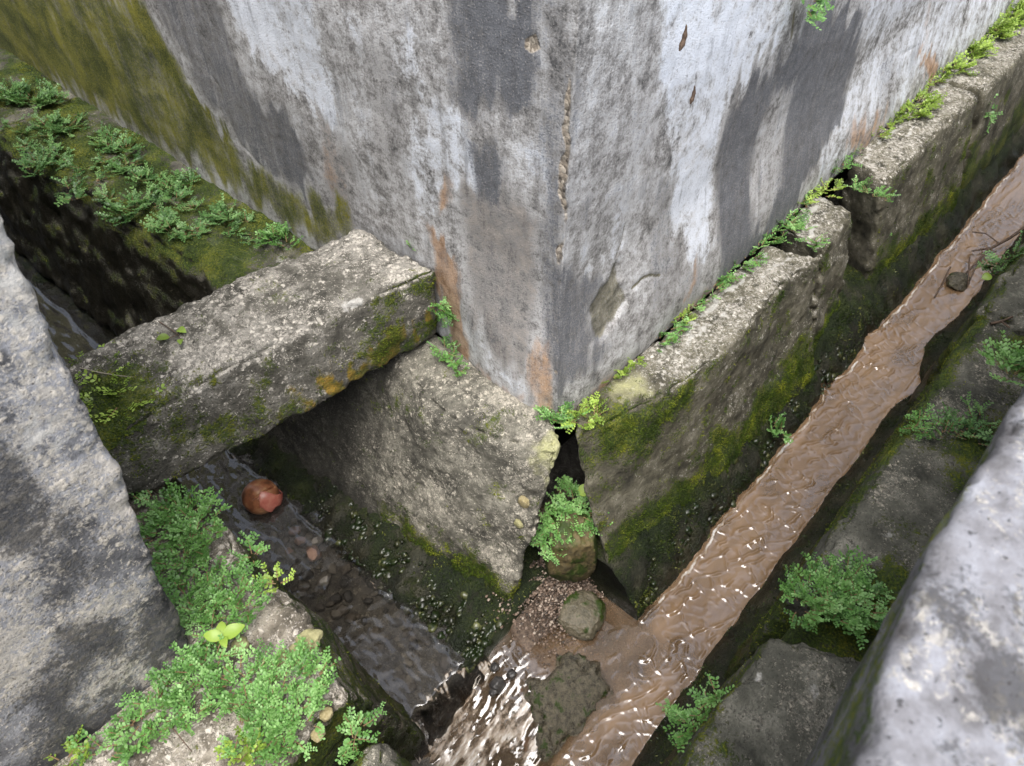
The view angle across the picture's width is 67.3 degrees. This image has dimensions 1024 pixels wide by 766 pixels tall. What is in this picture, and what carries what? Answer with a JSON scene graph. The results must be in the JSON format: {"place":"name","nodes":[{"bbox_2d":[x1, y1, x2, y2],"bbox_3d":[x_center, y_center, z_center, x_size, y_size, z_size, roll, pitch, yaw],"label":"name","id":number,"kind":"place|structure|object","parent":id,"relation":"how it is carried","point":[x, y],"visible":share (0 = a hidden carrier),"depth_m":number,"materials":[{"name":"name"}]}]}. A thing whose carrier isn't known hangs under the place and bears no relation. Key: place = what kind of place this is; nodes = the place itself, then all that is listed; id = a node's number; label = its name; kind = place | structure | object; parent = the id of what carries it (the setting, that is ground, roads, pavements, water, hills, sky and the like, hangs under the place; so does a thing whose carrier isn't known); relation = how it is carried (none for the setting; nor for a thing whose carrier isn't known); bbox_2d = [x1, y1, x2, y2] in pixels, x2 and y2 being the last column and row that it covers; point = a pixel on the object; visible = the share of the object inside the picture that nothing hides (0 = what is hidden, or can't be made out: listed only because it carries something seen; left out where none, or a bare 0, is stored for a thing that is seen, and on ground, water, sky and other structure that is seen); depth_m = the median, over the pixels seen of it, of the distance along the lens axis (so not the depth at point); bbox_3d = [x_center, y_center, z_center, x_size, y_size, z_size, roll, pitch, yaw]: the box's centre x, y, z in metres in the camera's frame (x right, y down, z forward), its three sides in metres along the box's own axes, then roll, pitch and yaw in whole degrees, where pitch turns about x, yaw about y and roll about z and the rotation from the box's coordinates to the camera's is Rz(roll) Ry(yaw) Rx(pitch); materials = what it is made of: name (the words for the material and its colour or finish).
{"place":"outdoors","nodes":[
{"label":"outdoors","id":0,"kind":"place"},
{"bbox_2d":[16,262,490,762],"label":"clear water","id":1,"kind":"structure","parent":0,"point":[294,507],"depth_m":1.85,"materials":[{"name":"liquid"}]},
{"bbox_2d":[242,479,282,514],"bbox_3d":[-0.688,0.314,2.117,0.107,0.098,0.104,33,55,27],"label":"cracked ball","id":2,"kind":"object","parent":1,"relation":"on","point":[261,496],"visible":1,"depth_m":2.08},
{"bbox_2d":[35,183,844,765],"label":"stream bed","id":3,"kind":"object","parent":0,"point":[237,517],"visible":0.12,"depth_m":1.89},
{"bbox_2d":[0,48,313,336],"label":"mossy ledge","id":4,"kind":"object","parent":3,"relation":"on","point":[121,278],"visible":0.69,"depth_m":2.40,"materials":[{"name":"plant"}]},
{"bbox_2d":[0,76,69,108],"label":"creeping plant","id":5,"kind":"object","parent":4,"relation":"on","point":[17,94],"visible":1,"depth_m":2.67,"materials":[{"name":"green plant"}]},
{"bbox_2d":[12,134,63,177],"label":"creeping plant","id":6,"kind":"object","parent":4,"relation":"on","point":[43,162],"visible":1,"depth_m":2.39,"materials":[{"name":"green plant"}]},
{"bbox_2d":[27,108,86,136],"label":"creeping plant","id":7,"kind":"object","parent":4,"relation":"on","point":[54,119],"visible":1,"depth_m":2.55,"materials":[{"name":"green plant"}]},
{"bbox_2d":[50,172,88,206],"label":"creeping plant","id":8,"kind":"object","parent":4,"relation":"on","point":[77,185],"visible":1,"depth_m":2.28,"materials":[{"name":"green plant"}]},
{"bbox_2d":[88,121,144,152],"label":"creeping plant","id":9,"kind":"object","parent":4,"relation":"on","point":[116,144],"visible":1,"depth_m":2.46,"materials":[{"name":"green plant"}]},
{"bbox_2d":[94,146,162,225],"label":"creeping plant","id":10,"kind":"object","parent":4,"relation":"on","point":[117,208],"visible":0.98,"depth_m":2.27,"materials":[{"name":"green plant"}]},
{"bbox_2d":[0,114,266,244],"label":"creeping plant","id":11,"kind":"object","parent":4,"relation":"on","point":[65,161],"visible":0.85,"depth_m":2.27,"materials":[{"name":"green plant"}]},
{"bbox_2d":[139,208,182,240],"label":"creeping plant","id":12,"kind":"object","parent":4,"relation":"on","point":[166,217],"visible":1,"depth_m":2.17,"materials":[{"name":"green plant"}]},
{"bbox_2d":[143,167,200,202],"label":"creeping plant","id":13,"kind":"object","parent":4,"relation":"on","point":[179,180],"visible":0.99,"depth_m":2.30,"materials":[{"name":"green plant"}]},
{"bbox_2d":[198,193,240,221],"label":"creeping plant","id":14,"kind":"object","parent":4,"relation":"on","point":[222,210],"visible":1,"depth_m":2.19,"materials":[{"name":"green plant"}]},
{"bbox_2d":[253,221,303,249],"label":"creeping plant","id":15,"kind":"object","parent":4,"relation":"on","point":[278,229],"visible":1,"depth_m":2.10,"materials":[{"name":"green plant"}]},
{"bbox_2d":[269,557,286,573],"bbox_3d":[-0.611,0.475,2.006,0.050,0.027,0.036,-41,55,-12],"label":"pebble","id":16,"kind":"object","parent":3,"relation":"on","point":[283,562],"visible":0.74,"depth_m":2.00,"materials":[{"name":"stone"}]},
{"bbox_2d":[14,249,548,687],"bbox_3d":[-1.404,-0.270,2.756,3.727,0.292,0.427,33,55,27],"label":"channel footing","id":17,"kind":"object","parent":3,"relation":"on","point":[286,474],"visible":0.21,"depth_m":1.99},
{"bbox_2d":[306,485,505,672],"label":"embedded gravel","id":18,"kind":"structure","parent":17,"relation":"on","point":[475,652],"depth_m":1.90,"materials":[{"name":"gravel"}]},
{"bbox_2d":[288,526,300,535],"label":"pebble","id":19,"kind":"object","parent":3,"relation":"on","point":[294,530],"visible":1,"depth_m":2.07,"materials":[{"name":"stone"}]},
{"bbox_2d":[300,569,313,580],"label":"pebble","id":20,"kind":"object","parent":3,"relation":"on","point":[307,574],"visible":1,"depth_m":1.99,"materials":[{"name":"stone"}]},
{"bbox_2d":[306,545,321,561],"bbox_3d":[-0.524,0.451,2.030,0.039,0.030,0.054,-12,41,-26],"label":"pebble","id":21,"kind":"object","parent":3,"relation":"on","point":[313,553],"visible":1,"depth_m":2.02,"materials":[{"name":"stone"}]},
{"bbox_2d":[307,536,322,546],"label":"pebble","id":22,"kind":"object","parent":3,"relation":"on","point":[317,541],"visible":0.96,"depth_m":2.04,"materials":[{"name":"stone"}]},
{"bbox_2d":[317,571,331,587],"bbox_3d":[-0.484,0.505,1.980,0.037,0.024,0.049,-19,34,3],"label":"pebble","id":23,"kind":"object","parent":3,"relation":"on","point":[323,578],"visible":1,"depth_m":1.97,"materials":[{"name":"stone"}]},
{"bbox_2d":[330,609,341,619],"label":"pebble","id":24,"kind":"object","parent":3,"relation":"on","point":[335,614],"visible":1,"depth_m":1.91,"materials":[{"name":"stone"}]},
{"bbox_2d":[337,604,349,615],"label":"pebble","id":25,"kind":"object","parent":3,"relation":"on","point":[343,609],"visible":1,"depth_m":1.92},
{"bbox_2d":[344,613,356,622],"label":"pebble","id":26,"kind":"object","parent":3,"relation":"on","point":[350,618],"visible":1,"depth_m":1.91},
{"bbox_2d":[368,625,380,640],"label":"pebble","id":27,"kind":"object","parent":3,"relation":"on","point":[374,632],"visible":1,"depth_m":1.88,"materials":[{"name":"stone"}]},
{"bbox_2d":[350,743,411,765],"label":"bank stone","id":28,"kind":"object","parent":3,"relation":"on","point":[379,754],"visible":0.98,"depth_m":1.28,"materials":[{"name":"stone"}]},
{"bbox_2d":[335,701,386,765],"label":"creeping plant","id":29,"kind":"object","parent":28,"relation":"on","point":[351,723],"visible":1,"depth_m":1.27,"materials":[{"name":"green plant"}]},
{"bbox_2d":[379,669,393,681],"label":"pebble","id":30,"kind":"object","parent":3,"relation":"on","point":[385,675],"visible":1,"depth_m":1.81,"materials":[{"name":"stone"}]},
{"bbox_2d":[390,618,403,627],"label":"pebble","id":31,"kind":"object","parent":3,"relation":"on","point":[396,622],"visible":1,"depth_m":1.90,"materials":[{"name":"stone"}]},
{"bbox_2d":[403,682,416,692],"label":"pebble","id":32,"kind":"object","parent":3,"relation":"on","point":[410,687],"visible":1,"depth_m":1.79,"materials":[{"name":"stone"}]},
{"bbox_2d":[267,335,559,600],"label":"corner block","id":33,"kind":"structure","parent":3,"relation":"on","point":[431,454],"depth_m":1.84,"materials":[{"name":"concrete"}]},
{"bbox_2d":[65,229,438,494],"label":"concrete beam","id":34,"kind":"structure","parent":33,"relation":"on","point":[258,353],"depth_m":1.62,"materials":[{"name":"concrete"}]},
{"bbox_2d":[65,342,165,423],"bbox_3d":[-0.802,-0.001,1.510,0.248,0.044,0.155,33,55,27],"label":"creeping plant","id":35,"kind":"object","parent":34,"relation":"on","point":[105,389],"visible":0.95,"depth_m":1.49,"materials":[{"name":"green plant"}]},
{"bbox_2d":[156,321,186,344],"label":"fallen sprig","id":36,"kind":"object","parent":34,"relation":"on","point":[164,336],"visible":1,"depth_m":1.57,"materials":[{"name":"green plant"}]},
{"bbox_2d":[428,296,458,327],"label":"creeping plant","id":37,"kind":"object","parent":34,"relation":"on","point":[442,311],"visible":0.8,"depth_m":1.77,"materials":[{"name":"green plant"}]},
{"bbox_2d":[426,333,469,376],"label":"creeping plant","id":38,"kind":"object","parent":33,"relation":"on","point":[447,357],"visible":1,"depth_m":1.80,"materials":[{"name":"green plant"}]},
{"bbox_2d":[533,401,591,428],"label":"creeping plant","id":39,"kind":"object","parent":33,"relation":"on","point":[559,418],"visible":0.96,"depth_m":1.70,"materials":[{"name":"green plant"}]},
{"bbox_2d":[440,656,450,669],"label":"pebble","id":40,"kind":"object","parent":3,"relation":"on","point":[445,661],"visible":1,"depth_m":1.83,"materials":[{"name":"stone"}]},
{"bbox_2d":[447,738,460,749],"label":"pebble","id":41,"kind":"object","parent":3,"relation":"on","point":[455,744],"visible":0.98,"depth_m":1.79,"materials":[{"name":"stone"}]},
{"bbox_2d":[467,713,478,724],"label":"pebble","id":42,"kind":"object","parent":3,"relation":"on","point":[473,719],"visible":1,"depth_m":1.81,"materials":[{"name":"stone"}]},
{"bbox_2d":[471,698,484,709],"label":"pebble","id":43,"kind":"object","parent":3,"relation":"on","point":[476,703],"visible":0.96,"depth_m":1.83,"materials":[{"name":"stone"}]},
{"bbox_2d":[484,694,498,710],"bbox_3d":[-0.049,0.758,1.834,0.033,0.022,0.043,20,62,2],"label":"pebble","id":44,"kind":"object","parent":3,"relation":"on","point":[489,702],"visible":0.81,"depth_m":1.82,"materials":[{"name":"stone"}]},
{"bbox_2d":[450,485,627,674],"bbox_3d":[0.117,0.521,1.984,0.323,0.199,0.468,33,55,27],"label":"gravel mound","id":45,"kind":"object","parent":3,"relation":"on","point":[521,642],"visible":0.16,"depth_m":1.88,"materials":[{"name":"gravel"}]},
{"bbox_2d":[542,500,597,581],"bbox_3d":[0.143,0.395,1.899,0.139,0.214,0.160,2,47,2],"label":"mossy boulder","id":46,"kind":"object","parent":45,"relation":"on","point":[578,562],"visible":0.65,"depth_m":1.83,"materials":[{"name":"stone"}]},
{"bbox_2d":[530,475,612,565],"bbox_3d":[0.133,0.324,1.821,0.165,0.146,0.199,33,55,27],"label":"creeping plant","id":47,"kind":"object","parent":46,"relation":"on","point":[561,505],"visible":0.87,"depth_m":1.82,"materials":[{"name":"green plant"}]},
{"bbox_2d":[556,589,605,640],"bbox_3d":[0.172,0.573,1.906,0.120,0.068,0.124,33,55,27],"label":"round rock","id":48,"kind":"object","parent":45,"relation":"on","point":[582,616],"visible":0.92,"depth_m":1.88,"materials":[{"name":"stone"}]},
{"bbox_2d":[523,652,615,765],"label":"wet rock","id":49,"kind":"object","parent":3,"relation":"on","point":[568,696],"visible":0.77,"depth_m":1.77,"materials":[{"name":"stone"}]},
{"bbox_2d":[423,155,1023,765],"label":"muddy water","id":50,"kind":"structure","parent":3,"relation":"on","point":[703,599],"depth_m":2.13,"materials":[{"name":"liquid"}]},
{"bbox_2d":[489,676,505,693],"bbox_3d":[-0.034,0.709,1.809,0.034,0.034,0.039,33,55,27],"label":"cascade stone","id":51,"kind":"object","parent":50,"relation":"on","point":[497,683],"visible":1,"depth_m":1.80,"materials":[{"name":"stone"}]},
{"bbox_2d":[946,272,969,291],"bbox_3d":[1.621,-0.370,2.795,0.078,0.049,0.109,33,55,27],"label":"debris stone","id":52,"kind":"object","parent":50,"relation":"on","point":[957,281],"visible":0.98,"depth_m":2.77,"materials":[{"name":"stone"}]},
{"bbox_2d":[966,226,1023,272],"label":"dead twig","id":53,"kind":"object","parent":50,"relation":"on","point":[998,244],"visible":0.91,"depth_m":2.88,"materials":[{"name":"wood"}]},
{"bbox_2d":[588,123,1023,626],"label":"channel footing","id":54,"kind":"object","parent":3,"relation":"on","point":[866,307],"visible":0.4,"depth_m":2.33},
{"bbox_2d":[576,246,818,563],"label":"drain slab","id":55,"kind":"structure","parent":54,"relation":"on","point":[722,380],"depth_m":1.91,"materials":[{"name":"concrete"}]},
{"bbox_2d":[560,391,608,433],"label":"creeping plant","id":56,"kind":"object","parent":55,"relation":"on","point":[591,424],"visible":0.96,"depth_m":1.70,"materials":[{"name":"green plant"}]},
{"bbox_2d":[601,302,697,383],"bbox_3d":[0.330,-0.106,1.849,0.106,0.048,0.391,33,55,27],"label":"creeping plant","id":57,"kind":"object","parent":55,"relation":"on","point":[626,369],"visible":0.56,"depth_m":1.81,"materials":[{"name":"green plant"}]},
{"bbox_2d":[656,314,693,352],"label":"creeping plant","id":58,"kind":"object","parent":55,"relation":"on","point":[672,335],"visible":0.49,"depth_m":1.87,"materials":[{"name":"green plant"}]},
{"bbox_2d":[692,248,768,311],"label":"creeping plant","id":59,"kind":"object","parent":55,"relation":"on","point":[721,284],"visible":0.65,"depth_m":2.00,"materials":[{"name":"green plant"}]},
{"bbox_2d":[633,335,854,608],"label":"embedded gravel","id":60,"kind":"structure","parent":54,"relation":"on","point":[828,377],"depth_m":2.15,"materials":[{"name":"gravel"}]},
{"bbox_2d":[767,412,793,444],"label":"creeping plant","id":61,"kind":"object","parent":54,"relation":"on","point":[777,431],"visible":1,"depth_m":2.22,"materials":[{"name":"green plant"}]},
{"bbox_2d":[778,195,851,358],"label":"drain slab","id":62,"kind":"structure","parent":54,"relation":"on","point":[832,219],"depth_m":2.24,"materials":[{"name":"concrete"}]},
{"bbox_2d":[749,191,811,254],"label":"creeping plant","id":63,"kind":"object","parent":62,"relation":"on","point":[764,240],"visible":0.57,"depth_m":2.12,"materials":[{"name":"green plant"}]},
{"bbox_2d":[764,208,830,251],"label":"creeping plant","id":64,"kind":"object","parent":62,"relation":"on","point":[796,224],"visible":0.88,"depth_m":2.15,"materials":[{"name":"green plant"}]},
{"bbox_2d":[797,177,846,203],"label":"creeping plant","id":65,"kind":"object","parent":62,"relation":"on","point":[820,190],"visible":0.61,"depth_m":2.27,"materials":[{"name":"green plant"}]},
{"bbox_2d":[839,81,977,280],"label":"drain slab","id":66,"kind":"structure","parent":54,"relation":"on","point":[916,163],"depth_m":2.54,"materials":[{"name":"concrete"}]},
{"bbox_2d":[831,146,862,173],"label":"creeping plant","id":67,"kind":"object","parent":66,"relation":"on","point":[848,164],"visible":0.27,"depth_m":2.34,"materials":[{"name":"green plant"}]},
{"bbox_2d":[844,175,900,201],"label":"creeping plant","id":68,"kind":"object","parent":66,"relation":"on","point":[879,191],"visible":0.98,"depth_m":2.29,"materials":[{"name":"green plant"}]},
{"bbox_2d":[861,59,956,144],"bbox_3d":[1.336,-0.963,2.600,0.135,0.062,0.742,33,55,27],"label":"creeping plant","id":69,"kind":"object","parent":66,"relation":"on","point":[948,72],"visible":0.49,"depth_m":2.54,"materials":[{"name":"green plant"}]},
{"bbox_2d":[895,73,948,119],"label":"creeping plant","id":70,"kind":"object","parent":66,"relation":"on","point":[930,102],"visible":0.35,"depth_m":2.59,"materials":[{"name":"green plant"}]},
{"bbox_2d":[941,12,1023,188],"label":"drain slab","id":71,"kind":"structure","parent":54,"relation":"on","point":[1001,73],"depth_m":2.92,"materials":[{"name":"concrete"}]},
{"bbox_2d":[945,31,998,75],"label":"creeping plant","id":72,"kind":"object","parent":71,"relation":"on","point":[979,48],"visible":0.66,"depth_m":2.84,"materials":[{"name":"green plant"}]},
{"bbox_2d":[984,94,1002,134],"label":"creeping plant","id":73,"kind":"object","parent":71,"relation":"on","point":[993,115],"visible":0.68,"depth_m":2.85,"materials":[{"name":"green plant"}]},
{"bbox_2d":[986,0,1023,39],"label":"creeping plant","id":74,"kind":"object","parent":71,"relation":"on","point":[1004,28],"visible":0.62,"depth_m":3.02,"materials":[{"name":"green plant"}]},
{"bbox_2d":[632,230,1023,765],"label":"channel footing","id":75,"kind":"object","parent":3,"relation":"on","point":[657,749],"visible":0.21,"depth_m":1.98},
{"bbox_2d":[781,620,874,661],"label":"soil","id":76,"kind":"structure","parent":0,"point":[829,637],"depth_m":1.43,"materials":[{"name":"soil"},{"name":"moss"}]},
{"bbox_2d":[907,242,1023,404],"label":"bank slab","id":77,"kind":"structure","parent":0,"point":[1003,298],"depth_m":2.05,"materials":[{"name":"concrete"}]},
{"bbox_2d":[804,387,1023,765],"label":"parapet wall","id":78,"kind":"structure","parent":77,"relation":"on","point":[936,678],"depth_m":0.47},
{"bbox_2d":[975,230,1023,275],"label":"creeping plant","id":79,"kind":"object","parent":77,"relation":"on","point":[995,259],"visible":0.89,"depth_m":2.21,"materials":[{"name":"green plant"}]},
{"label":"ground","id":80,"kind":"structure","parent":0,"visible":0},
{"bbox_2d":[53,479,426,765],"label":"bank block","id":81,"kind":"structure","parent":80,"relation":"on","point":[287,616],"depth_m":1.37,"materials":[{"name":"stone"}]},
{"bbox_2d":[43,725,88,765],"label":"creeping plant","id":82,"kind":"object","parent":81,"relation":"on","point":[74,751],"visible":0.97,"depth_m":1.21,"materials":[{"name":"green plant"}]},
{"bbox_2d":[0,215,188,765],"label":"boundary wall","id":83,"kind":"structure","parent":81,"relation":"on","point":[92,629],"depth_m":1.05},
{"bbox_2d":[66,640,203,765],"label":"creeping plant","id":84,"kind":"object","parent":81,"relation":"on","point":[125,750],"visible":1,"depth_m":1.24,"materials":[{"name":"green plant"}]},
{"bbox_2d":[128,478,231,574],"bbox_3d":[-0.652,0.255,1.480,0.269,0.053,0.195,33,55,27],"label":"creeping plant","id":85,"kind":"object","parent":81,"relation":"on","point":[163,517],"visible":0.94,"depth_m":1.48,"materials":[{"name":"green plant"}]},
{"bbox_2d":[151,679,220,742],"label":"creeping plant","id":86,"kind":"object","parent":81,"relation":"on","point":[183,714],"visible":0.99,"depth_m":1.25,"materials":[{"name":"green plant"}]},
{"bbox_2d":[151,528,238,628],"bbox_3d":[-0.589,0.364,1.390,0.238,0.056,0.162,33,55,27],"label":"creeping plant","id":87,"kind":"object","parent":81,"relation":"on","point":[197,592],"visible":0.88,"depth_m":1.40,"materials":[{"name":"green plant"}]},
{"bbox_2d":[163,604,247,699],"bbox_3d":[-0.517,0.457,1.315,0.128,0.039,0.166,3,47,3],"label":"creeping plant","id":88,"kind":"object","parent":81,"relation":"on","point":[204,653],"visible":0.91,"depth_m":1.31,"materials":[{"name":"green plant"}]},
{"bbox_2d":[203,621,244,647],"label":"seedling","id":89,"kind":"object","parent":81,"relation":"on","point":[230,631],"visible":1,"depth_m":1.32,"materials":[{"name":"green plant"}]},
{"bbox_2d":[192,557,273,629],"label":"creeping plant","id":90,"kind":"object","parent":81,"relation":"on","point":[241,574],"visible":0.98,"depth_m":1.39,"materials":[{"name":"green plant"}]},
{"bbox_2d":[213,725,270,765],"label":"creeping plant","id":91,"kind":"object","parent":81,"relation":"on","point":[245,753],"visible":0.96,"depth_m":1.21,"materials":[{"name":"green plant"}]},
{"bbox_2d":[227,530,269,567],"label":"creeping plant","id":92,"kind":"object","parent":81,"relation":"on","point":[259,548],"visible":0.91,"depth_m":1.46,"materials":[{"name":"green plant"}]},
{"bbox_2d":[191,634,340,765],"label":"creeping plant","id":93,"kind":"object","parent":81,"relation":"on","point":[274,708],"visible":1,"depth_m":1.26,"materials":[{"name":"green plant"}]},
{"bbox_2d":[252,561,295,594],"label":"creeping plant","id":94,"kind":"object","parent":81,"relation":"on","point":[277,572],"visible":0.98,"depth_m":1.42,"materials":[{"name":"green plant"}]},
{"bbox_2d":[0,0,1019,446],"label":"building corner","id":95,"kind":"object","parent":80,"relation":"on","point":[574,200],"visible":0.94,"depth_m":1.68,"materials":[{"name":"paint"}]},
{"bbox_2d":[679,24,687,50],"bbox_3d":[0.291,-0.586,1.303,0.010,0.043,0.016,33,55,27],"label":"insect case","id":96,"kind":"object","parent":95,"relation":"attached to","point":[683,40],"visible":1,"depth_m":1.30,"materials":[{"name":"brown"}]},
{"bbox_2d":[801,0,833,29],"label":"creeping plant","id":97,"kind":"object","parent":95,"relation":"attached to","point":[812,15],"visible":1,"depth_m":1.64,"materials":[{"name":"green plant"}]},
{"bbox_2d":[661,638,859,765],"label":"bank slab","id":98,"kind":"structure","parent":80,"relation":"on","point":[776,705],"depth_m":1.28,"materials":[{"name":"concrete"}]},
{"bbox_2d":[655,672,734,752],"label":"creeping plant","id":99,"kind":"object","parent":98,"relation":"on","point":[680,738],"visible":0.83,"depth_m":1.33,"materials":[{"name":"green plant"}]},
{"bbox_2d":[724,319,1023,678],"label":"bank slab","id":100,"kind":"structure","parent":80,"relation":"on","point":[896,507],"depth_m":1.60,"materials":[{"name":"concrete"}]},
{"bbox_2d":[778,544,895,649],"bbox_3d":[0.584,0.369,1.377,0.211,0.060,0.188,13,48,12],"label":"creeping plant","id":101,"kind":"object","parent":100,"relation":"on","point":[843,606],"visible":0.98,"depth_m":1.38,"materials":[{"name":"green plant"}]},
{"bbox_2d":[899,403,940,440],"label":"creeping plant","id":102,"kind":"object","parent":100,"relation":"on","point":[919,421],"visible":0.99,"depth_m":1.68,"materials":[{"name":"green plant"}]},
{"bbox_2d":[918,391,1001,446],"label":"creeping plant","id":103,"kind":"object","parent":100,"relation":"on","point":[963,422],"visible":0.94,"depth_m":1.66,"materials":[{"name":"green plant"}]},
{"bbox_2d":[976,330,1023,385],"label":"creeping plant","id":104,"kind":"object","parent":100,"relation":"on","point":[1013,358],"visible":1,"depth_m":1.61,"materials":[{"name":"green plant"}]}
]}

